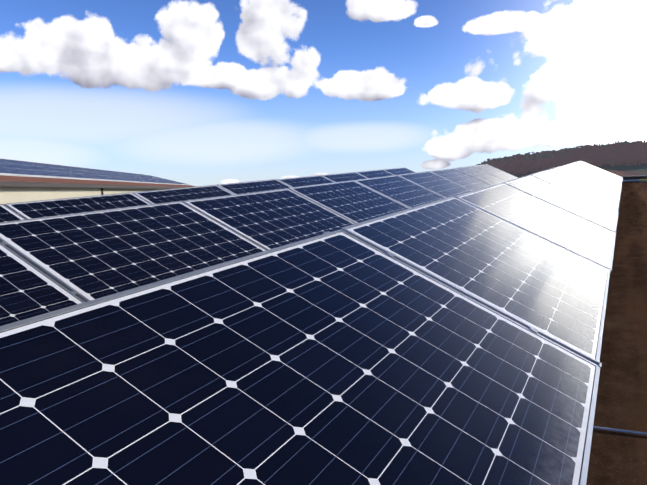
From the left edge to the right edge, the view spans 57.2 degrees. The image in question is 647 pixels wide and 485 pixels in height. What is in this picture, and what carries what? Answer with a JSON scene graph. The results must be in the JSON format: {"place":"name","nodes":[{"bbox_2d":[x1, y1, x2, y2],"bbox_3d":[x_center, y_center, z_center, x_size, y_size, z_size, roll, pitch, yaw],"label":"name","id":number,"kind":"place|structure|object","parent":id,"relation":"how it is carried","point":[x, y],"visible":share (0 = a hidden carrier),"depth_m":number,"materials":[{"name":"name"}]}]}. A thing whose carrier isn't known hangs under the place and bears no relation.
{"place":"outdoors","nodes":[
{"label":"outdoors","id":0,"kind":"place"},
{"bbox_2d":[0,0,646,186],"label":"sky","id":1,"kind":"structure","parent":0,"point":[196,93],"materials":[{"name":"blue"}]},
{"bbox_2d":[511,153,646,177],"bbox_3d":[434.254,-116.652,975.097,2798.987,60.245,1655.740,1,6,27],"label":"field","id":2,"kind":"structure","parent":0,"point":[635,170],"depth_m":533.24,"materials":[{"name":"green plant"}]},
{"bbox_2d":[477,139,646,175],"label":"hill trees","id":3,"kind":"object","parent":2,"relation":"on","point":[630,153],"visible":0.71,"depth_m":615.79,"materials":[{"name":"brown plant"}]},
{"bbox_2d":[586,181,646,484],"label":"roof deck","id":4,"kind":"structure","parent":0,"point":[617,458],"depth_m":2.62,"materials":[{"name":"brown"}]},
{"bbox_2d":[593,426,646,434],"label":"pipe","id":5,"kind":"object","parent":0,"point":[619,430],"depth_m":1.96,"materials":[{"name":"metal"}]},
{"label":"yard pavement","id":6,"kind":"structure","parent":0,"visible":0},
{"bbox_2d":[0,159,195,203],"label":"neighbour hall","id":7,"kind":"structure","parent":6,"relation":"on","point":[23,181],"depth_m":32.59,"materials":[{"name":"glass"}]},
{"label":"hall walls","id":8,"kind":"object","parent":6,"relation":"on","visible":0},
{"bbox_2d":[620,176,646,181],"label":"roof parapet","id":9,"kind":"structure","parent":8,"relation":"on","point":[633,177],"depth_m":16.25,"materials":[{"name":"grey metal"}]},
{"bbox_2d":[622,179,646,181],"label":"base rails","id":10,"kind":"object","parent":9,"relation":"on","point":[642,180],"visible":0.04,"depth_m":15.71,"materials":[{"name":"metal"}]},
{"bbox_2d":[0,167,415,221],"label":"solar panel row","id":11,"kind":"object","parent":10,"relation":"on","point":[31,209],"visible":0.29,"depth_m":7.36,"materials":[{"name":"blue glass"}]},
{"bbox_2d":[0,164,517,325],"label":"solar panel row","id":12,"kind":"object","parent":10,"relation":"on","point":[50,264],"visible":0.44,"depth_m":4.01,"materials":[{"name":"blue glass"}]},
{"bbox_2d":[0,160,622,484],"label":"solar panel row","id":13,"kind":"object","parent":10,"relation":"on","point":[455,340],"visible":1,"depth_m":1.31,"materials":[{"name":"blue glass"}]}
]}

